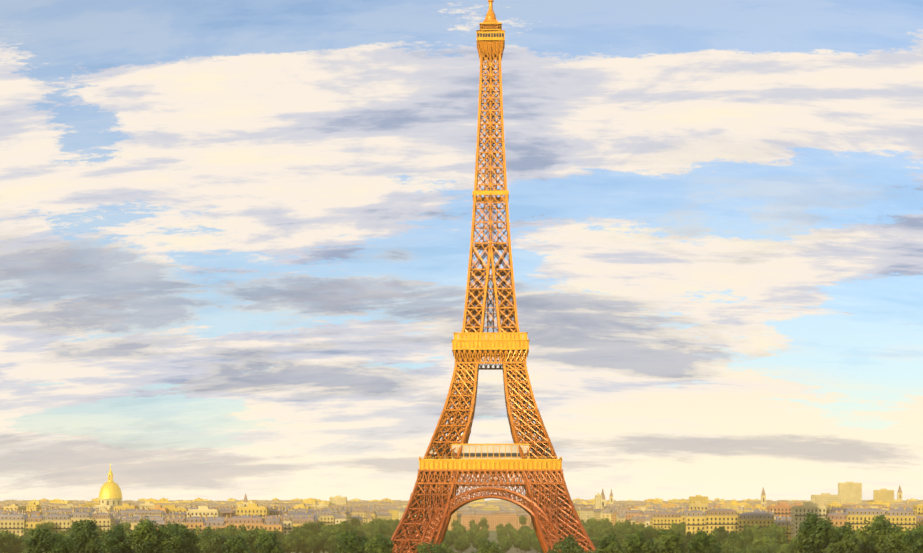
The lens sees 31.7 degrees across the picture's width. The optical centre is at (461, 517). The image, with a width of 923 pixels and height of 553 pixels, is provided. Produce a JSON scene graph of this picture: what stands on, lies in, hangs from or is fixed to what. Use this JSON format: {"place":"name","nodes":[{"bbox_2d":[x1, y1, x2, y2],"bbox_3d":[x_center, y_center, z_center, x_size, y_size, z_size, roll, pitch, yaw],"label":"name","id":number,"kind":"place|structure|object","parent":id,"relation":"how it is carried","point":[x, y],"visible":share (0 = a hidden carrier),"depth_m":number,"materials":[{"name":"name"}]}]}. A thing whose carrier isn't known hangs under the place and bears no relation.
{"place":"outdoors","nodes":[
{"label":"outdoors","id":0,"kind":"place"},
{"bbox_2d":[286,530,619,552],"bbox_3d":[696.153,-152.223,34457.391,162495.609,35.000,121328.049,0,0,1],"label":"ground","id":1,"kind":"structure","parent":0,"point":[492,537],"depth_m":1348.74,"materials":[{"name":"green plant"}]},
{"bbox_2d":[0,527,14,552],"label":"tree","id":2,"kind":"object","parent":1,"relation":"on","point":[6,545],"visible":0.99,"depth_m":816.27,"materials":[{"name":"green plant"}]},
{"bbox_2d":[7,532,24,552],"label":"tree","id":3,"kind":"object","parent":1,"relation":"on","point":[15,541],"visible":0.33,"depth_m":828.73,"materials":[{"name":"green plant"}]},
{"bbox_2d":[14,534,24,552],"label":"tree","id":4,"kind":"object","parent":1,"relation":"on","point":[20,544],"visible":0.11,"depth_m":840.20,"materials":[{"name":"green plant"}]},
{"bbox_2d":[21,528,32,537],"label":"tree","id":5,"kind":"object","parent":1,"relation":"on","point":[26,534],"visible":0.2,"depth_m":1186.93,"materials":[{"name":"green plant"}]},
{"bbox_2d":[21,536,32,552],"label":"tree","id":6,"kind":"object","parent":1,"relation":"on","point":[23,544],"visible":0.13,"depth_m":851.72,"materials":[{"name":"green plant"}]},
{"bbox_2d":[22,526,56,552],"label":"tree","id":7,"kind":"object","parent":1,"relation":"on","point":[38,542],"visible":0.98,"depth_m":302.48,"materials":[{"name":"green plant"}]},
{"bbox_2d":[35,522,50,531],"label":"tree","id":8,"kind":"object","parent":1,"relation":"on","point":[39,526],"visible":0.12,"depth_m":1220.56,"materials":[{"name":"green plant"}]},
{"bbox_2d":[36,520,55,532],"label":"tree","id":9,"kind":"object","parent":1,"relation":"on","point":[51,526],"visible":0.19,"depth_m":1231.56,"materials":[{"name":"green plant"}]},
{"bbox_2d":[46,533,76,552],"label":"tree","id":10,"kind":"object","parent":1,"relation":"on","point":[62,543],"visible":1,"depth_m":302.57,"materials":[{"name":"green plant"}]},
{"bbox_2d":[69,518,100,552],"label":"tree","id":11,"kind":"object","parent":1,"relation":"on","point":[85,536],"visible":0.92,"depth_m":338.59,"materials":[{"name":"green plant"}]},
{"bbox_2d":[98,463,122,505],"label":"domed church","id":12,"kind":"structure","parent":1,"relation":"on","point":[110,492],"depth_m":2978.98,"materials":[{"name":"gold metal"}]},
{"bbox_2d":[97,524,135,552],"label":"tree","id":13,"kind":"object","parent":1,"relation":"on","point":[116,541],"visible":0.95,"depth_m":324.02,"materials":[{"name":"green plant"}]},
{"bbox_2d":[111,519,131,531],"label":"tree","id":14,"kind":"object","parent":1,"relation":"on","point":[127,526],"visible":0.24,"depth_m":1088.55,"materials":[{"name":"green plant"}]},
{"bbox_2d":[126,516,173,552],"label":"tree","id":15,"kind":"object","parent":1,"relation":"on","point":[146,538],"visible":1,"depth_m":284.75,"materials":[{"name":"green plant"}]},
{"bbox_2d":[155,522,190,552],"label":"tree","id":16,"kind":"object","parent":1,"relation":"on","point":[177,542],"visible":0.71,"depth_m":324.50,"materials":[{"name":"green plant"}]},
{"bbox_2d":[175,523,200,552],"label":"tree","id":17,"kind":"object","parent":1,"relation":"on","point":[191,539],"visible":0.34,"depth_m":333.39,"materials":[{"name":"green plant"}]},
{"bbox_2d":[195,525,213,534],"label":"tree","id":18,"kind":"object","parent":1,"relation":"on","point":[198,530],"visible":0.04,"depth_m":966.30,"materials":[{"name":"green plant"}]},
{"bbox_2d":[196,543,214,552],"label":"tree","id":19,"kind":"object","parent":1,"relation":"on","point":[207,548],"visible":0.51,"depth_m":611.21,"materials":[{"name":"green plant"}]},
{"bbox_2d":[197,526,225,552],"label":"tree","id":20,"kind":"object","parent":1,"relation":"on","point":[215,541],"visible":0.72,"depth_m":617.36,"materials":[{"name":"green plant"}]},
{"bbox_2d":[224,529,242,539],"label":"tree","id":21,"kind":"object","parent":1,"relation":"on","point":[231,533],"visible":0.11,"depth_m":922.84,"materials":[{"name":"green plant"}]},
{"bbox_2d":[223,524,246,536],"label":"tree","id":22,"kind":"object","parent":1,"relation":"on","point":[243,527],"visible":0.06,"depth_m":936.73,"materials":[{"name":"green plant"}]},
{"bbox_2d":[221,534,252,552],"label":"tree","id":23,"kind":"object","parent":1,"relation":"on","point":[235,543],"visible":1,"depth_m":333.67,"materials":[{"name":"green plant"}]},
{"bbox_2d":[237,525,266,552],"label":"tree","id":24,"kind":"object","parent":1,"relation":"on","point":[248,536],"visible":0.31,"depth_m":632.37,"materials":[{"name":"green plant"}]},
{"bbox_2d":[255,531,285,552],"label":"tree","id":25,"kind":"object","parent":1,"relation":"on","point":[268,543],"visible":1,"depth_m":280.39,"materials":[{"name":"green plant"}]},
{"bbox_2d":[272,528,281,541],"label":"tree","id":26,"kind":"object","parent":1,"relation":"on","point":[278,533],"visible":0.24,"depth_m":1119.19,"materials":[{"name":"green plant"}]},
{"bbox_2d":[278,535,297,552],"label":"tree","id":27,"kind":"object","parent":1,"relation":"on","point":[288,544],"visible":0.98,"depth_m":959.60,"materials":[{"name":"green plant"}]},
{"bbox_2d":[281,533,298,547],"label":"tree","id":28,"kind":"object","parent":1,"relation":"on","point":[290,535],"visible":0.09,"depth_m":978.24,"materials":[{"name":"green plant"}]},
{"bbox_2d":[289,531,304,552],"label":"tree","id":29,"kind":"object","parent":1,"relation":"on","point":[299,535],"visible":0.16,"depth_m":987.80,"materials":[{"name":"green plant"}]},
{"bbox_2d":[289,526,306,538],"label":"tree","id":30,"kind":"object","parent":1,"relation":"on","point":[300,531],"visible":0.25,"depth_m":1040.79,"materials":[{"name":"green plant"}]},
{"bbox_2d":[298,536,314,552],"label":"tree","id":31,"kind":"object","parent":1,"relation":"on","point":[307,546],"visible":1,"depth_m":970.54,"materials":[{"name":"green plant"}]},
{"bbox_2d":[302,523,316,532],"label":"tree","id":32,"kind":"object","parent":1,"relation":"on","point":[305,525],"visible":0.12,"depth_m":1311.45,"materials":[{"name":"green plant"}]},
{"bbox_2d":[308,520,319,535],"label":"tree","id":33,"kind":"object","parent":1,"relation":"on","point":[315,524],"visible":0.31,"depth_m":1320.13,"materials":[{"name":"green plant"}]},
{"bbox_2d":[310,536,321,552],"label":"tree","id":34,"kind":"object","parent":1,"relation":"on","point":[317,543],"visible":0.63,"depth_m":988.42,"materials":[{"name":"green plant"}]},
{"bbox_2d":[319,533,326,552],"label":"tree","id":35,"kind":"object","parent":1,"relation":"on","point":[322,538],"visible":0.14,"depth_m":1017.19,"materials":[{"name":"green plant"}]},
{"bbox_2d":[320,522,334,533],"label":"tree","id":36,"kind":"object","parent":1,"relation":"on","point":[323,528],"visible":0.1,"depth_m":1062.45,"materials":[{"name":"green plant"}]},
{"bbox_2d":[323,536,339,552],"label":"tree","id":37,"kind":"object","parent":1,"relation":"on","point":[330,548],"visible":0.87,"depth_m":978.84,"materials":[{"name":"green plant"}]},
{"bbox_2d":[322,528,343,545],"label":"tree","id":38,"kind":"object","parent":1,"relation":"on","point":[333,534],"visible":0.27,"depth_m":995.69,"materials":[{"name":"green plant"}]},
{"bbox_2d":[333,521,353,545],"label":"tree","id":39,"kind":"object","parent":1,"relation":"on","point":[343,525],"visible":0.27,"depth_m":1004.85,"materials":[{"name":"green plant"}]},
{"bbox_2d":[334,527,368,552],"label":"tree","id":40,"kind":"object","parent":1,"relation":"on","point":[352,542],"visible":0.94,"depth_m":312.92,"materials":[{"name":"green plant"}]},
{"bbox_2d":[351,518,359,526],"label":"tree","id":41,"kind":"object","parent":1,"relation":"on","point":[355,522],"visible":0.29,"depth_m":1724.31,"materials":[{"name":"green plant"}]},
{"bbox_2d":[353,526,362,539],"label":"tree","id":42,"kind":"object","parent":1,"relation":"on","point":[358,531],"visible":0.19,"depth_m":1276.48,"materials":[{"name":"green plant"}]},
{"bbox_2d":[362,522,374,531],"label":"tree","id":43,"kind":"object","parent":1,"relation":"on","point":[365,526],"visible":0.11,"depth_m":1423.49,"materials":[{"name":"green plant"}]},
{"bbox_2d":[365,525,375,533],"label":"tree","id":44,"kind":"object","parent":1,"relation":"on","point":[370,528],"visible":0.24,"depth_m":1267.59,"materials":[{"name":"green plant"}]},
{"bbox_2d":[366,531,374,540],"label":"tree","id":45,"kind":"object","parent":1,"relation":"on","point":[369,534],"visible":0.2,"depth_m":1242.03,"materials":[{"name":"green plant"}]},
{"bbox_2d":[364,533,394,552],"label":"tree","id":46,"kind":"object","parent":1,"relation":"on","point":[381,545],"visible":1,"depth_m":290.59,"materials":[{"name":"green plant"}]},
{"bbox_2d":[371,525,388,537],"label":"tree","id":47,"kind":"object","parent":1,"relation":"on","point":[379,530],"visible":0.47,"depth_m":1216.38,"materials":[{"name":"green plant"}]},
{"bbox_2d":[374,522,388,532],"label":"tree","id":48,"kind":"object","parent":1,"relation":"on","point":[381,524],"visible":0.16,"depth_m":1377.40,"materials":[{"name":"green plant"}]},
{"bbox_2d":[391,524,397,534],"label":"tree","id":49,"kind":"object","parent":1,"relation":"on","point":[394,527],"visible":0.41,"depth_m":1611.54,"materials":[{"name":"green plant"}]},
{"bbox_2d":[391,519,399,526],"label":"tree","id":50,"kind":"object","parent":1,"relation":"on","point":[395,521],"visible":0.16,"depth_m":1631.29,"materials":[{"name":"green plant"}]},
{"bbox_2d":[417,539,447,552],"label":"tree","id":51,"kind":"object","parent":1,"relation":"on","point":[436,548],"visible":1,"depth_m":571.43,"materials":[{"name":"green plant"}]},
{"bbox_2d":[440,543,456,552],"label":"tree","id":52,"kind":"object","parent":1,"relation":"on","point":[446,547],"visible":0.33,"depth_m":641.04,"materials":[{"name":"green plant"}]},
{"bbox_2d":[452,523,461,530],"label":"tree","id":53,"kind":"object","parent":1,"relation":"on","point":[455,526],"visible":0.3,"depth_m":1757.12,"materials":[{"name":"green plant"}]},
{"bbox_2d":[453,541,462,552],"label":"tree","id":54,"kind":"object","parent":1,"relation":"on","point":[458,545],"visible":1,"depth_m":1109.21,"materials":[{"name":"green plant"}]},
{"bbox_2d":[0,501,922,543],"bbox_3d":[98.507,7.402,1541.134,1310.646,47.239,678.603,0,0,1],"label":"city blocks","id":55,"kind":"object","parent":1,"relation":"on","point":[697,515],"visible":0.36,"depth_m":1239.63,"materials":[{"name":"beige stone"}]},
{"bbox_2d":[0,482,922,529],"bbox_3d":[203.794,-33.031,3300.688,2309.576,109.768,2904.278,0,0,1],"label":"city blocks","id":56,"kind":"structure","parent":1,"relation":"on","point":[850,492],"depth_m":2406.02,"materials":[{"name":"beige stone"}]},
{"bbox_2d":[0,498,922,508],"bbox_3d":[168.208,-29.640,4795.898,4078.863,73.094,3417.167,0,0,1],"label":"city blocks","id":57,"kind":"structure","parent":1,"relation":"on","point":[55,503],"depth_m":4185.55,"materials":[{"name":"stone"}]},
{"bbox_2d":[474,536,485,549],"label":"tree","id":58,"kind":"object","parent":1,"relation":"on","point":[479,540],"visible":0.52,"depth_m":1108.92,"materials":[{"name":"green plant"}]},
{"bbox_2d":[478,517,488,526],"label":"tree","id":59,"kind":"object","parent":1,"relation":"on","point":[483,522],"visible":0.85,"depth_m":2084.68,"materials":[{"name":"green plant"}]},
{"bbox_2d":[471,538,504,552],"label":"tree","id":60,"kind":"object","parent":1,"relation":"on","point":[488,547],"visible":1,"depth_m":519.71,"materials":[{"name":"green plant"}]},
{"bbox_2d":[389,0,595,552],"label":"lattice tower","id":61,"kind":"structure","parent":1,"relation":"on","point":[474,344],"depth_m":830.48,"materials":[{"name":"metal"}]},
{"bbox_2d":[501,541,509,550],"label":"tree","id":62,"kind":"object","parent":1,"relation":"on","point":[504,543],"visible":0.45,"depth_m":1124.79,"materials":[{"name":"green plant"}]},
{"bbox_2d":[519,515,526,525],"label":"tree","id":63,"kind":"object","parent":1,"relation":"on","point":[522,520],"visible":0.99,"depth_m":2284.78,"materials":[{"name":"green plant"}]},
{"bbox_2d":[519,541,528,552],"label":"tree","id":64,"kind":"object","parent":1,"relation":"on","point":[524,546],"visible":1,"depth_m":1123.20,"materials":[{"name":"green plant"}]},
{"bbox_2d":[548,535,584,552],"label":"tree","id":65,"kind":"object","parent":1,"relation":"on","point":[568,545],"visible":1,"depth_m":463.66,"materials":[{"name":"green plant"}]},
{"bbox_2d":[585,517,598,524],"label":"tree","id":66,"kind":"object","parent":1,"relation":"on","point":[589,521],"visible":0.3,"depth_m":1725.74,"materials":[{"name":"green plant"}]},
{"bbox_2d":[588,522,598,535],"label":"tree","id":67,"kind":"object","parent":1,"relation":"on","point":[592,528],"visible":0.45,"depth_m":1512.20,"materials":[{"name":"green plant"}]},
{"bbox_2d":[591,537,600,546],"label":"tree","id":68,"kind":"object","parent":1,"relation":"on","point":[595,541],"visible":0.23,"depth_m":1060.70,"materials":[{"name":"green plant"}]},
{"bbox_2d":[597,523,611,531],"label":"tree","id":69,"kind":"object","parent":1,"relation":"on","point":[600,526],"visible":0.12,"depth_m":1410.92,"materials":[{"name":"green plant"}]},
{"bbox_2d":[594,532,624,552],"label":"tree","id":70,"kind":"object","parent":1,"relation":"on","point":[608,544],"visible":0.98,"depth_m":313.46,"materials":[{"name":"green plant"}]},
{"bbox_2d":[603,528,616,538],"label":"tree","id":71,"kind":"object","parent":1,"relation":"on","point":[606,531],"visible":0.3,"depth_m":1324.12,"materials":[{"name":"green plant"}]},
{"bbox_2d":[614,521,625,537],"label":"tree","id":72,"kind":"object","parent":1,"relation":"on","point":[616,530],"visible":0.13,"depth_m":1322.24,"materials":[{"name":"green plant"}]},
{"bbox_2d":[616,527,633,548],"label":"tree","id":73,"kind":"object","parent":1,"relation":"on","point":[619,534],"visible":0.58,"depth_m":1138.63,"materials":[{"name":"green plant"}]},
{"bbox_2d":[614,520,635,533],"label":"tree","id":74,"kind":"object","parent":1,"relation":"on","point":[626,525],"visible":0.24,"depth_m":1155.82,"materials":[{"name":"green plant"}]},
{"bbox_2d":[621,533,629,544],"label":"tree","id":75,"kind":"object","parent":1,"relation":"on","point":[623,539],"visible":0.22,"depth_m":1132.39,"materials":[{"name":"green plant"}]},
{"bbox_2d":[620,531,653,552],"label":"tree","id":76,"kind":"object","parent":1,"relation":"on","point":[635,543],"visible":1,"depth_m":290.59,"materials":[{"name":"green plant"}]},
{"bbox_2d":[634,523,643,527],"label":"tree","id":77,"kind":"object","parent":1,"relation":"on","point":[641,525],"visible":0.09,"depth_m":1333.53,"materials":[{"name":"green plant"}]},
{"bbox_2d":[644,532,657,543],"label":"tree","id":78,"kind":"object","parent":1,"relation":"on","point":[652,535],"visible":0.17,"depth_m":959.90,"materials":[{"name":"green plant"}]},
{"bbox_2d":[643,529,658,541],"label":"tree","id":79,"kind":"object","parent":1,"relation":"on","point":[649,530],"visible":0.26,"depth_m":967.39,"materials":[{"name":"green plant"}]},
{"bbox_2d":[643,527,658,533],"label":"tree","id":80,"kind":"object","parent":1,"relation":"on","point":[655,531],"visible":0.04,"depth_m":978.16,"materials":[{"name":"green plant"}]},
{"bbox_2d":[650,527,687,552],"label":"tree","id":81,"kind":"object","parent":1,"relation":"on","point":[663,542],"visible":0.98,"depth_m":328.94,"materials":[{"name":"green plant"}]},
{"bbox_2d":[683,531,692,540],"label":"tree","id":82,"kind":"object","parent":1,"relation":"on","point":[688,535],"visible":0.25,"depth_m":1010.34,"materials":[{"name":"green plant"}]},
{"bbox_2d":[687,529,722,552],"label":"tree","id":83,"kind":"object","parent":1,"relation":"on","point":[701,541],"visible":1,"depth_m":281.94,"materials":[{"name":"green plant"}]},
{"bbox_2d":[704,530,722,547],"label":"tree","id":84,"kind":"object","parent":1,"relation":"on","point":[716,536],"visible":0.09,"depth_m":729.53,"materials":[{"name":"green plant"}]},
{"bbox_2d":[711,526,727,534],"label":"tree","id":85,"kind":"object","parent":1,"relation":"on","point":[721,529],"visible":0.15,"depth_m":1075.89,"materials":[{"name":"green plant"}]},
{"bbox_2d":[721,530,734,540],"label":"tree","id":86,"kind":"object","parent":1,"relation":"on","point":[725,534],"visible":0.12,"depth_m":1030.19,"materials":[{"name":"green plant"}]},
{"bbox_2d":[719,541,742,552],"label":"tree","id":87,"kind":"object","parent":1,"relation":"on","point":[727,546],"visible":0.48,"depth_m":709.34,"materials":[{"name":"green plant"}]},
{"bbox_2d":[727,547,740,552],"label":"tree","id":88,"kind":"object","parent":1,"relation":"on","point":[732,550],"visible":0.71,"depth_m":700.07,"materials":[{"name":"green plant"}]},
{"bbox_2d":[722,531,747,549],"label":"tree","id":89,"kind":"object","parent":1,"relation":"on","point":[732,538],"visible":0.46,"depth_m":726.98,"materials":[{"name":"green plant"}]},
{"bbox_2d":[737,528,753,545],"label":"tree","id":90,"kind":"object","parent":1,"relation":"on","point":[748,536],"visible":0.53,"depth_m":936.25,"materials":[{"name":"green plant"}]},
{"bbox_2d":[734,544,764,552],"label":"tree","id":91,"kind":"object","parent":1,"relation":"on","point":[744,550],"visible":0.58,"depth_m":607.50,"materials":[{"name":"green plant"}]},
{"bbox_2d":[743,523,759,531],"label":"tree","id":92,"kind":"object","parent":1,"relation":"on","point":[755,526],"visible":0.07,"depth_m":1072.66,"materials":[{"name":"green plant"}]},
{"bbox_2d":[746,548,761,552],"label":"tree","id":93,"kind":"object","parent":1,"relation":"on","point":[753,550],"visible":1,"depth_m":596.70,"materials":[{"name":"green plant"}]},
{"bbox_2d":[747,535,770,549],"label":"tree","id":94,"kind":"object","parent":1,"relation":"on","point":[763,542],"visible":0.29,"depth_m":724.93,"materials":[{"name":"green plant"}]},
{"bbox_2d":[755,527,767,539],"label":"tree","id":95,"kind":"object","parent":1,"relation":"on","point":[759,533],"visible":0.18,"depth_m":1012.76,"materials":[{"name":"green plant"}]},
{"bbox_2d":[758,540,779,552],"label":"tree","id":96,"kind":"object","parent":1,"relation":"on","point":[769,544],"visible":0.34,"depth_m":695.45,"materials":[{"name":"green plant"}]},
{"bbox_2d":[763,541,783,552],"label":"tree","id":97,"kind":"object","parent":1,"relation":"on","point":[774,547],"visible":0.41,"depth_m":683.50,"materials":[{"name":"green plant"}]},
{"bbox_2d":[765,525,784,541],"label":"tree","id":98,"kind":"object","parent":1,"relation":"on","point":[776,529],"visible":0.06,"depth_m":973.76,"materials":[{"name":"green plant"}]},
{"bbox_2d":[762,527,788,545],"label":"tree","id":99,"kind":"object","parent":1,"relation":"on","point":[781,540],"visible":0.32,"depth_m":866.92,"materials":[{"name":"green plant"}]},
{"bbox_2d":[762,522,788,538],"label":"tree","id":100,"kind":"object","parent":1,"relation":"on","point":[773,526],"visible":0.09,"depth_m":988.28,"materials":[{"name":"green plant"}]},
{"bbox_2d":[776,542,791,552],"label":"tree","id":101,"kind":"object","parent":1,"relation":"on","point":[784,546],"visible":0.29,"depth_m":652.80,"materials":[{"name":"green plant"}]},
{"bbox_2d":[783,536,802,552],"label":"tree","id":102,"kind":"object","parent":1,"relation":"on","point":[790,549],"visible":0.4,"depth_m":642.83,"materials":[{"name":"green plant"}]},
{"bbox_2d":[793,512,838,552],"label":"tree","id":103,"kind":"object","parent":1,"relation":"on","point":[812,537],"visible":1,"depth_m":298.39,"materials":[{"name":"green plant"}]},
{"bbox_2d":[826,522,862,552],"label":"tree","id":104,"kind":"object","parent":1,"relation":"on","point":[845,540],"visible":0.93,"depth_m":334.94,"materials":[{"name":"green plant"}]},
{"bbox_2d":[855,515,897,552],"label":"tree","id":105,"kind":"object","parent":1,"relation":"on","point":[875,532],"visible":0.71,"depth_m":322.97,"materials":[{"name":"green plant"}]},
{"bbox_2d":[879,525,913,552],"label":"tree","id":106,"kind":"object","parent":1,"relation":"on","point":[892,543],"visible":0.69,"depth_m":314.34,"materials":[{"name":"green plant"}]},
{"bbox_2d":[901,525,922,552],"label":"tree","id":107,"kind":"object","parent":1,"relation":"on","point":[916,543],"visible":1,"depth_m":290.73,"materials":[{"name":"green plant"}]},
{"bbox_2d":[0,0,922,500],"label":"sky","id":108,"kind":"structure","parent":0,"point":[235,235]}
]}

